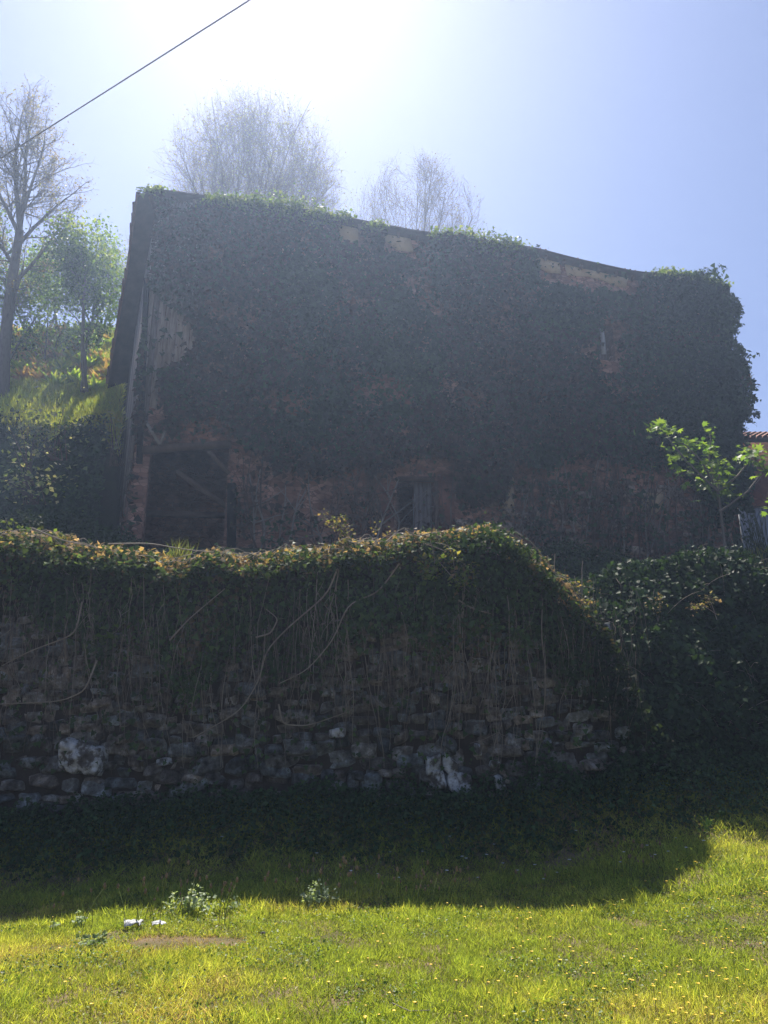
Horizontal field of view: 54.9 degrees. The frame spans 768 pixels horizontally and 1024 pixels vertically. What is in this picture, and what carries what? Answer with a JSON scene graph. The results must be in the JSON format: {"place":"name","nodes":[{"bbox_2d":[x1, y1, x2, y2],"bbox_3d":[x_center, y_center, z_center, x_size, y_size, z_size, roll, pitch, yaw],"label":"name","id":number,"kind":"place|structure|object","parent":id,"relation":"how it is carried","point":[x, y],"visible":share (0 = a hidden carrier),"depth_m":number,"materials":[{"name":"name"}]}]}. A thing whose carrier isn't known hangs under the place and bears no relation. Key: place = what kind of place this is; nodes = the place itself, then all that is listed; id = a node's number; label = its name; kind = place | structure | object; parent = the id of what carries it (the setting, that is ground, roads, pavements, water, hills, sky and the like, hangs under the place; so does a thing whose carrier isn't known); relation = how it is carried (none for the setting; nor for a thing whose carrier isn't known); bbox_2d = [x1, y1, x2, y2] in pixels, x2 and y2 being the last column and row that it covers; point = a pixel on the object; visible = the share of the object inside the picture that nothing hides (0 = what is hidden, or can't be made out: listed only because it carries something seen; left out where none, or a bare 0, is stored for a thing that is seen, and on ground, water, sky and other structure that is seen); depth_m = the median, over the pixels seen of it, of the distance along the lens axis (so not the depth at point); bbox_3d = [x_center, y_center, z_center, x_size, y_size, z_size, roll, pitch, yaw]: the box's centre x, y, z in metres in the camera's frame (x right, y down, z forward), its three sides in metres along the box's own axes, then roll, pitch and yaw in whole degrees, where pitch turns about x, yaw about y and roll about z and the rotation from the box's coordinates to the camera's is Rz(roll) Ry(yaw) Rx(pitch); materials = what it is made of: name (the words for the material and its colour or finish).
{"place":"outdoors","nodes":[
{"label":"outdoors","id":0,"kind":"place"},
{"bbox_2d":[0,0,249,158],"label":"overhead cable","id":1,"kind":"object","parent":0,"point":[214,22],"visible":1,"depth_m":13.72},
{"bbox_2d":[0,764,767,1023],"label":"meadow","id":2,"kind":"structure","parent":0,"point":[227,941],"depth_m":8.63,"materials":[{"name":"plant"}]},
{"bbox_2d":[52,891,63,929],"bbox_3d":[-2.787,3.413,6.310,0.146,0.338,0.022,-14,-22,40],"label":"plantain","id":3,"kind":"object","parent":2,"relation":"on","point":[62,894],"visible":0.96,"depth_m":6.32,"materials":[{"name":"green plant"}]},
{"bbox_2d":[49,910,87,929],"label":"nettle","id":4,"kind":"object","parent":2,"relation":"on","point":[79,920],"visible":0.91,"depth_m":6.43,"materials":[{"name":"green plant"}]},
{"bbox_2d":[71,930,112,947],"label":"nettle","id":5,"kind":"object","parent":2,"relation":"on","point":[87,940],"visible":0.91,"depth_m":5.71,"materials":[{"name":"green plant"}]},
{"bbox_2d":[82,882,105,931],"bbox_3d":[-2.428,3.324,6.203,0.164,0.382,0.025,15,-22,-42],"label":"plantain","id":6,"kind":"object","parent":2,"relation":"on","point":[104,885],"visible":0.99,"depth_m":6.21,"materials":[{"name":"green plant"}]},
{"bbox_2d":[117,884,125,927],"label":"plantain","id":7,"kind":"object","parent":2,"relation":"on","point":[122,901],"visible":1,"depth_m":6.30,"materials":[{"name":"green plant"}]},
{"bbox_2d":[124,919,144,926],"bbox_3d":[-2.116,3.462,6.238,0.179,0.056,0.118,2,-17,-6],"label":"paper scrap","id":8,"kind":"object","parent":2,"relation":"on","point":[132,922],"visible":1,"depth_m":6.22,"materials":[{"name":"white paper"}]},
{"bbox_2d":[135,876,144,925],"bbox_3d":[-2.094,3.351,6.361,0.022,0.395,0.062,-8,-18,26],"label":"plantain","id":9,"kind":"object","parent":2,"relation":"on","point":[140,896],"visible":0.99,"depth_m":6.37,"materials":[{"name":"green plant"}]},
{"bbox_2d":[144,888,153,920],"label":"plantain","id":10,"kind":"object","parent":2,"relation":"on","point":[145,891],"visible":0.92,"depth_m":6.28,"materials":[{"name":"green plant"}]},
{"bbox_2d":[152,919,166,925],"bbox_3d":[-1.895,3.452,6.217,0.130,0.042,0.087,2,-17,-6],"label":"paper scrap","id":11,"kind":"object","parent":2,"relation":"on","point":[159,922],"visible":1,"depth_m":6.21,"materials":[{"name":"white paper"}]},
{"bbox_2d":[159,872,167,926],"bbox_3d":[-1.887,3.315,6.319,0.068,0.433,0.024,-12,-20,35],"label":"plantain","id":12,"kind":"object","parent":2,"relation":"on","point":[166,875],"visible":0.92,"depth_m":6.34,"materials":[{"name":"green plant"}]},
{"bbox_2d":[159,858,169,910],"bbox_3d":[-2.073,3.525,7.001,0.071,0.449,0.025,11,-20,-32],"label":"plantain","id":13,"kind":"object","parent":2,"relation":"on","point":[168,862],"visible":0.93,"depth_m":7.00,"materials":[{"name":"green plant"}]},
{"bbox_2d":[182,860,189,905],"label":"plantain","id":14,"kind":"object","parent":2,"relation":"on","point":[188,862],"visible":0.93,"depth_m":6.98,"materials":[{"name":"green plant"}]},
{"bbox_2d":[187,871,196,921],"bbox_3d":[-1.668,3.358,6.429,0.023,0.420,0.066,-12,-20,35],"label":"plantain","id":15,"kind":"object","parent":2,"relation":"on","point":[195,874],"visible":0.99,"depth_m":6.45,"materials":[{"name":"green plant"}]},
{"bbox_2d":[162,883,240,916],"bbox_3d":[-1.670,3.569,6.817,0.719,0.251,0.409,3,-17,-11],"label":"nettle","id":16,"kind":"object","parent":2,"relation":"on","point":[194,902],"visible":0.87,"depth_m":6.74,"materials":[{"name":"green plant"}]},
{"bbox_2d":[197,883,211,918],"bbox_3d":[-1.579,3.438,6.510,0.121,0.312,0.024,-2,-17,6],"label":"plantain","id":17,"kind":"object","parent":2,"relation":"on","point":[204,898],"visible":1,"depth_m":6.52,"materials":[{"name":"green plant"}]},
{"bbox_2d":[219,881,225,920],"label":"plantain","id":18,"kind":"object","parent":2,"relation":"on","point":[224,883],"visible":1,"depth_m":6.41,"materials":[{"name":"green plant"}]},
{"bbox_2d":[221,888,224,918],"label":"plantain","id":19,"kind":"object","parent":2,"relation":"on","point":[222,891],"visible":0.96,"depth_m":6.43,"materials":[{"name":"green plant"}]},
{"bbox_2d":[225,877,238,917],"bbox_3d":[-1.344,3.415,6.513,0.027,0.351,0.137,-13,-21,37],"label":"plantain","id":20,"kind":"object","parent":2,"relation":"on","point":[237,880],"visible":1,"depth_m":6.53,"materials":[{"name":"green plant"}]},
{"bbox_2d":[266,872,269,919],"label":"plantain","id":21,"kind":"object","parent":2,"relation":"on","point":[267,874],"visible":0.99,"depth_m":6.61,"materials":[{"name":"green plant"}]},
{"bbox_2d":[263,876,273,914],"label":"plantain","id":22,"kind":"object","parent":2,"relation":"on","point":[264,880],"visible":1,"depth_m":6.63,"materials":[{"name":"green plant"}]},
{"bbox_2d":[295,877,299,908],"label":"plantain","id":23,"kind":"object","parent":2,"relation":"on","point":[296,881],"visible":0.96,"depth_m":6.89,"materials":[{"name":"green plant"}]},
{"bbox_2d":[307,869,308,903],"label":"plantain","id":24,"kind":"object","parent":2,"relation":"on","point":[307,882],"visible":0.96,"depth_m":7.02,"materials":[{"name":"green plant"}]},
{"bbox_2d":[317,869,322,902],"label":"plantain","id":25,"kind":"object","parent":2,"relation":"on","point":[319,881],"visible":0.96,"depth_m":6.94,"materials":[{"name":"green plant"}]},
{"bbox_2d":[300,878,340,906],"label":"nettle","id":26,"kind":"object","parent":2,"relation":"on","point":[312,895],"visible":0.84,"depth_m":6.99,"materials":[{"name":"green plant"}]},
{"bbox_2d":[0,552,667,820],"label":"retaining wall","id":27,"kind":"structure","parent":2,"relation":"on","point":[85,774],"depth_m":10.41,"materials":[{"name":"stone"}]},
{"bbox_2d":[0,511,710,790],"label":"wall ivy","id":28,"kind":"object","parent":27,"relation":"attached to","point":[104,592],"depth_m":10.56,"materials":[{"name":"green plant"}]},
{"bbox_2d":[0,518,26,535],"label":"bramble shoot","id":29,"kind":"object","parent":28,"relation":"attached to","point":[8,522],"visible":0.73,"depth_m":11.31,"materials":[{"name":"green plant"}]},
{"bbox_2d":[44,528,73,540],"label":"bramble shoot","id":30,"kind":"object","parent":28,"relation":"attached to","point":[60,535],"visible":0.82,"depth_m":11.17,"materials":[{"name":"green plant"}]},
{"bbox_2d":[86,609,129,646],"bbox_3d":[-3.860,1.627,10.381,0.534,0.539,0.313,0,-16,0],"label":"trailing plant","id":31,"kind":"object","parent":28,"relation":"hanging from","point":[109,634],"visible":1,"depth_m":10.38,"materials":[{"name":"green plant"}]},
{"bbox_2d":[162,537,199,558],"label":"grass tuft","id":32,"kind":"object","parent":28,"relation":"on","point":[175,554],"visible":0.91,"depth_m":11.06,"materials":[{"name":"green plant"}]},
{"bbox_2d":[314,508,355,539],"bbox_3d":[-0.728,0.291,11.351,0.651,0.727,0.359,-11,-19,32],"label":"bramble shoot","id":33,"kind":"object","parent":28,"relation":"on","point":[339,521],"visible":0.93,"depth_m":11.34,"materials":[{"name":"green plant"}]},
{"bbox_2d":[370,521,395,543],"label":"bramble shoot","id":34,"kind":"object","parent":28,"relation":"attached to","point":[379,528],"visible":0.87,"depth_m":11.28,"materials":[{"name":"green plant"}]},
{"bbox_2d":[413,535,483,594],"bbox_3d":[0.902,0.749,10.486,0.998,0.863,0.500,0,-16,0],"label":"bramble bush","id":35,"kind":"object","parent":28,"relation":"on","point":[434,569],"visible":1,"depth_m":10.45,"materials":[{"name":"green plant"}]},
{"bbox_2d":[517,535,600,612],"bbox_3d":[2.560,0.901,10.840,1.155,1.172,0.291,-2,-17,7],"label":"bramble trail","id":36,"kind":"object","parent":28,"relation":"attached to","point":[589,601],"visible":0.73,"depth_m":10.78,"materials":[{"name":"green plant"}]},
{"bbox_2d":[336,863,341,906],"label":"plantain","id":37,"kind":"object","parent":2,"relation":"on","point":[340,865],"visible":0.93,"depth_m":6.88,"materials":[{"name":"green plant"}]},
{"bbox_2d":[343,858,344,904],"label":"plantain","id":38,"kind":"object","parent":2,"relation":"on","point":[344,881],"visible":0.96,"depth_m":7.03,"materials":[{"name":"green plant"}]},
{"bbox_2d":[355,865,358,899],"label":"plantain","id":39,"kind":"object","parent":2,"relation":"on","point":[356,867],"visible":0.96,"depth_m":6.87,"materials":[{"name":"plant"}]},
{"bbox_2d":[373,854,379,900],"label":"plantain","id":40,"kind":"object","parent":2,"relation":"on","point":[375,875],"visible":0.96,"depth_m":7.19,"materials":[{"name":"green plant"}]},
{"bbox_2d":[0,717,767,883],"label":"foot weeds","id":41,"kind":"object","parent":2,"relation":"on","point":[444,801],"visible":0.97,"depth_m":9.60,"materials":[{"name":"green plant"}]},
{"bbox_2d":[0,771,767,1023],"bbox_3d":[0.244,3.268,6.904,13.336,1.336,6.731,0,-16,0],"label":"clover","id":42,"kind":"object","parent":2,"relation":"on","point":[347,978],"visible":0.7,"depth_m":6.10,"materials":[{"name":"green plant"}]},
{"bbox_2d":[392,1003,430,1011],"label":"dry stalk","id":43,"kind":"object","parent":2,"relation":"on","point":[410,1010],"visible":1,"depth_m":4.30,"materials":[{"name":"beige plant"}]},
{"bbox_2d":[448,866,457,908],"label":"plantain","id":44,"kind":"object","parent":2,"relation":"on","point":[456,869],"visible":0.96,"depth_m":6.78,"materials":[{"name":"green plant"}]},
{"bbox_2d":[0,0,767,431],"label":"sky","id":45,"kind":"structure","parent":0,"point":[628,134],"materials":[{"name":"blue"}]},
{"bbox_2d":[1,335,767,582],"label":"hillside","id":46,"kind":"structure","parent":0,"point":[110,501],"depth_m":25.04,"materials":[{"name":"green plant"}]},
{"bbox_2d":[10,354,36,370],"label":"fern","id":47,"kind":"object","parent":46,"relation":"on","point":[21,363],"visible":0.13,"depth_m":32.92,"materials":[{"name":"green plant"}]},
{"bbox_2d":[10,359,36,375],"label":"fern","id":48,"kind":"object","parent":46,"relation":"on","point":[19,365],"visible":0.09,"depth_m":31.91,"materials":[{"name":"green plant"}]},
{"bbox_2d":[11,365,37,381],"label":"fern","id":49,"kind":"object","parent":46,"relation":"on","point":[21,374],"visible":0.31,"depth_m":31.10,"materials":[{"name":"brown plant"}]},
{"bbox_2d":[1,380,49,502],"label":"shrub","id":50,"kind":"object","parent":46,"relation":"on","point":[37,454],"visible":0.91,"depth_m":24.30,"materials":[{"name":"green plant"}]},
{"bbox_2d":[0,203,56,360],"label":"leafy tree","id":51,"kind":"object","parent":46,"relation":"on","point":[23,333],"visible":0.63,"depth_m":33.72,"materials":[{"name":"green plant"}]},
{"bbox_2d":[21,351,47,362],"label":"fern","id":52,"kind":"object","parent":46,"relation":"on","point":[37,357],"visible":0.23,"depth_m":34.13,"materials":[{"name":"green plant"}]},
{"bbox_2d":[27,324,42,337],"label":"fern","id":53,"kind":"object","parent":46,"relation":"on","point":[34,332],"visible":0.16,"depth_m":37.26,"materials":[{"name":"green plant"}]},
{"bbox_2d":[22,368,51,381],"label":"fern","id":54,"kind":"object","parent":46,"relation":"on","point":[38,374],"visible":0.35,"depth_m":31.25,"materials":[{"name":"brown plant"}]},
{"bbox_2d":[30,355,48,366],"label":"fern","id":55,"kind":"object","parent":46,"relation":"on","point":[33,361],"visible":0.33,"depth_m":33.74,"materials":[{"name":"green plant"}]},
{"bbox_2d":[30,361,51,374],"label":"fern","id":56,"kind":"object","parent":46,"relation":"on","point":[36,367],"visible":0.23,"depth_m":32.46,"materials":[{"name":"brown plant"}]},
{"bbox_2d":[0,462,87,511],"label":"shrub","id":57,"kind":"object","parent":46,"relation":"on","point":[32,499],"visible":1,"depth_m":22.44,"materials":[{"name":"green plant"}]},
{"bbox_2d":[0,70,98,398],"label":"bare tree","id":58,"kind":"object","parent":46,"relation":"on","point":[14,278],"visible":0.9,"depth_m":32.44,"materials":[{"name":"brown plant"}]},
{"bbox_2d":[40,365,63,374],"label":"fern","id":59,"kind":"object","parent":46,"relation":"on","point":[48,370],"visible":0.22,"depth_m":32.47,"materials":[{"name":"green plant"}]},
{"bbox_2d":[40,370,65,385],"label":"fern","id":60,"kind":"object","parent":46,"relation":"on","point":[58,379],"visible":0.31,"depth_m":31.09,"materials":[{"name":"green plant"}]},
{"bbox_2d":[41,371,65,380],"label":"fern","id":61,"kind":"object","parent":46,"relation":"on","point":[57,375],"visible":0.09,"depth_m":31.69,"materials":[{"name":"green plant"}]},
{"bbox_2d":[0,404,110,541],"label":"bank ivy","id":62,"kind":"object","parent":46,"relation":"on","point":[90,486],"visible":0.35,"depth_m":25.66,"materials":[{"name":"green plant"}]},
{"bbox_2d":[0,224,110,359],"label":"leafy tree","id":63,"kind":"object","parent":46,"relation":"on","point":[41,275],"visible":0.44,"depth_m":35.11,"materials":[{"name":"green plant"}]},
{"bbox_2d":[8,387,102,469],"bbox_3d":[-11.392,-2.857,24.717,3.270,2.995,2.081,-6,-18,21],"label":"shrub","id":64,"kind":"object","parent":46,"relation":"on","point":[52,457],"visible":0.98,"depth_m":24.74,"materials":[{"name":"green plant"}]},
{"bbox_2d":[48,339,64,349],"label":"fern","id":65,"kind":"object","parent":46,"relation":"on","point":[54,344],"visible":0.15,"depth_m":36.41,"materials":[{"name":"green plant"}]},
{"bbox_2d":[42,371,76,387],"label":"fern","id":66,"kind":"object","parent":46,"relation":"on","point":[55,380],"visible":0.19,"depth_m":31.05,"materials":[{"name":"green plant"}]},
{"bbox_2d":[20,234,98,325],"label":"leafy tree","id":67,"kind":"object","parent":46,"relation":"on","point":[53,281],"visible":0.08,"depth_m":41.32,"materials":[{"name":"green plant"}]},
{"bbox_2d":[0,324,127,454],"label":"slope grass","id":68,"kind":"structure","parent":46,"relation":"on","point":[84,404],"depth_m":29.68,"materials":[{"name":"green plant"}]},
{"bbox_2d":[52,358,76,371],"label":"fern","id":69,"kind":"object","parent":46,"relation":"on","point":[65,366],"visible":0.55,"depth_m":32.82,"materials":[{"name":"green plant"}]},
{"bbox_2d":[56,366,81,382],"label":"fern","id":70,"kind":"object","parent":46,"relation":"on","point":[74,371],"visible":0.46,"depth_m":31.72,"materials":[{"name":"green plant"}]},
{"bbox_2d":[58,347,79,359],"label":"fern","id":71,"kind":"object","parent":46,"relation":"on","point":[68,354],"visible":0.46,"depth_m":34.03,"materials":[{"name":"green plant"}]},
{"bbox_2d":[64,321,80,334],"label":"fern","id":72,"kind":"object","parent":46,"relation":"on","point":[74,327],"visible":0.16,"depth_m":38.60,"materials":[{"name":"green plant"}]},
{"bbox_2d":[19,198,126,392],"bbox_3d":[-13.256,-9.353,31.777,4.337,8.805,5.861,0,-16,0],"label":"leafy tree","id":73,"kind":"object","parent":46,"relation":"on","point":[78,256],"visible":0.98,"depth_m":31.04,"materials":[{"name":"green plant"}]},
{"bbox_2d":[0,509,148,550],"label":"bush","id":74,"kind":"object","parent":46,"relation":"on","point":[87,530],"visible":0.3,"depth_m":19.95,"materials":[{"name":"green plant"}]},
{"bbox_2d":[66,372,90,384],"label":"fern","id":75,"kind":"object","parent":46,"relation":"on","point":[77,378],"visible":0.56,"depth_m":31.56,"materials":[{"name":"green plant"}]},
{"bbox_2d":[71,352,93,365],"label":"fern","id":76,"kind":"object","parent":46,"relation":"on","point":[78,358],"visible":0.25,"depth_m":33.49,"materials":[{"name":"green plant"}]},
{"bbox_2d":[52,226,126,325],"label":"leafy tree","id":77,"kind":"object","parent":46,"relation":"on","point":[113,282],"visible":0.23,"depth_m":43.15,"materials":[{"name":"green plant"}]},
{"bbox_2d":[87,357,101,368],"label":"fern","id":78,"kind":"object","parent":46,"relation":"on","point":[89,362],"visible":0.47,"depth_m":33.40,"materials":[{"name":"green plant"}]},
{"bbox_2d":[87,349,104,356],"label":"fern","id":79,"kind":"object","parent":46,"relation":"on","point":[99,352],"visible":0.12,"depth_m":34.51,"materials":[{"name":"orange plant"}]},
{"bbox_2d":[88,368,104,379],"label":"fern","id":80,"kind":"object","parent":46,"relation":"on","point":[96,375],"visible":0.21,"depth_m":32.27,"materials":[{"name":"brown plant"}]},
{"bbox_2d":[88,373,106,391],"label":"fern","id":81,"kind":"object","parent":46,"relation":"on","point":[93,382],"visible":0.73,"depth_m":31.28,"materials":[{"name":"green plant"}]},
{"bbox_2d":[91,351,107,360],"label":"fern","id":82,"kind":"object","parent":46,"relation":"on","point":[98,357],"visible":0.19,"depth_m":34.27,"materials":[{"name":"green plant"}]},
{"bbox_2d":[94,359,108,373],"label":"fern","id":83,"kind":"object","parent":46,"relation":"on","point":[104,367],"visible":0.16,"depth_m":32.92,"materials":[{"name":"orange plant"}]},
{"bbox_2d":[94,399,131,465],"bbox_3d":[-8.911,-2.947,24.604,1.238,2.650,1.404,-8,-18,24],"label":"shrub","id":84,"kind":"object","parent":46,"relation":"on","point":[114,458],"visible":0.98,"depth_m":24.62,"materials":[{"name":"green plant"}]},
{"bbox_2d":[97,187,173,312],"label":"budding tree","id":85,"kind":"object","parent":46,"relation":"on","point":[122,262],"visible":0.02,"depth_m":48.14,"materials":[{"name":"green plant"}]},
{"bbox_2d":[146,79,357,213],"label":"bare tree","id":86,"kind":"object","parent":46,"relation":"on","point":[281,179],"visible":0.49,"depth_m":47.32,"materials":[{"name":"grey plant"}]},
{"bbox_2d":[350,148,487,237],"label":"bare tree","id":87,"kind":"object","parent":46,"relation":"on","point":[432,197],"visible":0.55,"depth_m":47.41,"materials":[{"name":"grey plant"}]},
{"bbox_2d":[106,190,733,559],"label":"barn","id":88,"kind":"structure","parent":46,"relation":"on","point":[176,504],"depth_m":27.23,"materials":[{"name":"stone"}]},
{"bbox_2d":[413,482,431,531],"bbox_3d":[1.349,0.631,25.904,0.714,3.504,0.141,4,-17,-12],"label":"door","id":89,"kind":"structure","parent":88,"relation":"in","point":[425,512],"depth_m":26.18,"materials":[{"name":"grey wood"}]},
{"bbox_2d":[119,181,762,559],"bbox_3d":[3.826,-5.033,27.447,26.082,15.218,3.163,5,-17,-15],"label":"barn ivy","id":90,"kind":"object","parent":88,"relation":"attached to","point":[586,400],"visible":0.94,"depth_m":27.17,"materials":[{"name":"green plant"}]},
{"bbox_2d":[598,328,606,359],"bbox_3d":[8.738,-6.776,29.482,0.301,1.513,0.546,-2,-17,6],"label":"window frame","id":91,"kind":"structure","parent":88,"relation":"in","point":[603,354],"depth_m":29.51,"materials":[{"name":"paint"}]},
{"bbox_2d":[511,535,645,579],"bbox_3d":[5.096,1.594,20.389,4.688,1.952,2.011,0,-16,0],"label":"bush","id":92,"kind":"object","parent":46,"relation":"on","point":[575,554],"visible":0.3,"depth_m":20.07,"materials":[{"name":"green plant"}]},
{"bbox_2d":[572,565,607,582],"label":"bush","id":93,"kind":"object","parent":46,"relation":"on","point":[584,576],"visible":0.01,"depth_m":16.41,"materials":[{"name":"green plant"}]},
{"bbox_2d":[552,524,767,792],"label":"bramble thicket","id":94,"kind":"object","parent":46,"relation":"on","point":[706,671],"visible":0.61,"depth_m":11.58,"materials":[{"name":"green plant"}]},
{"bbox_2d":[644,592,667,621],"bbox_3d":[4.351,1.519,11.807,0.356,0.480,0.248,-9,-19,29],"label":"bramble tip","id":95,"kind":"object","parent":94,"relation":"attached to","point":[659,603],"visible":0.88,"depth_m":11.80,"materials":[{"name":"green plant"}]},
{"bbox_2d":[685,589,721,619],"bbox_3d":[5.096,1.467,11.812,0.545,0.502,0.284,0,-16,0],"label":"bramble tip","id":96,"kind":"object","parent":94,"relation":"attached to","point":[709,601],"visible":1,"depth_m":11.81,"materials":[{"name":"green plant"}]},
{"bbox_2d":[634,417,767,551],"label":"young tree","id":97,"kind":"object","parent":46,"relation":"on","point":[714,484],"visible":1,"depth_m":17.54,"materials":[{"name":"green plant"}]},
{"bbox_2d":[719,506,767,566],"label":"broom shrub","id":98,"kind":"object","parent":46,"relation":"on","point":[765,553],"visible":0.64,"depth_m":17.66,"materials":[{"name":"green plant"}]},
{"bbox_2d":[730,431,767,539],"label":"outbuilding","id":99,"kind":"structure","parent":46,"relation":"on","point":[760,493],"depth_m":33.20,"materials":[{"name":"ceramic"}]},
{"bbox_2d":[737,506,767,550],"bbox_3d":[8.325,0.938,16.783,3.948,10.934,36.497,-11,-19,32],"label":"metal gate","id":100,"kind":"structure","parent":46,"relation":"on","point":[757,509],"depth_m":31.78,"materials":[{"name":"grey metal"}]},
{"bbox_2d":[729,543,767,566],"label":"tall grass","id":101,"kind":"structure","parent":0,"point":[757,550],"depth_m":17.58,"materials":[{"name":"green plant"}]}
]}

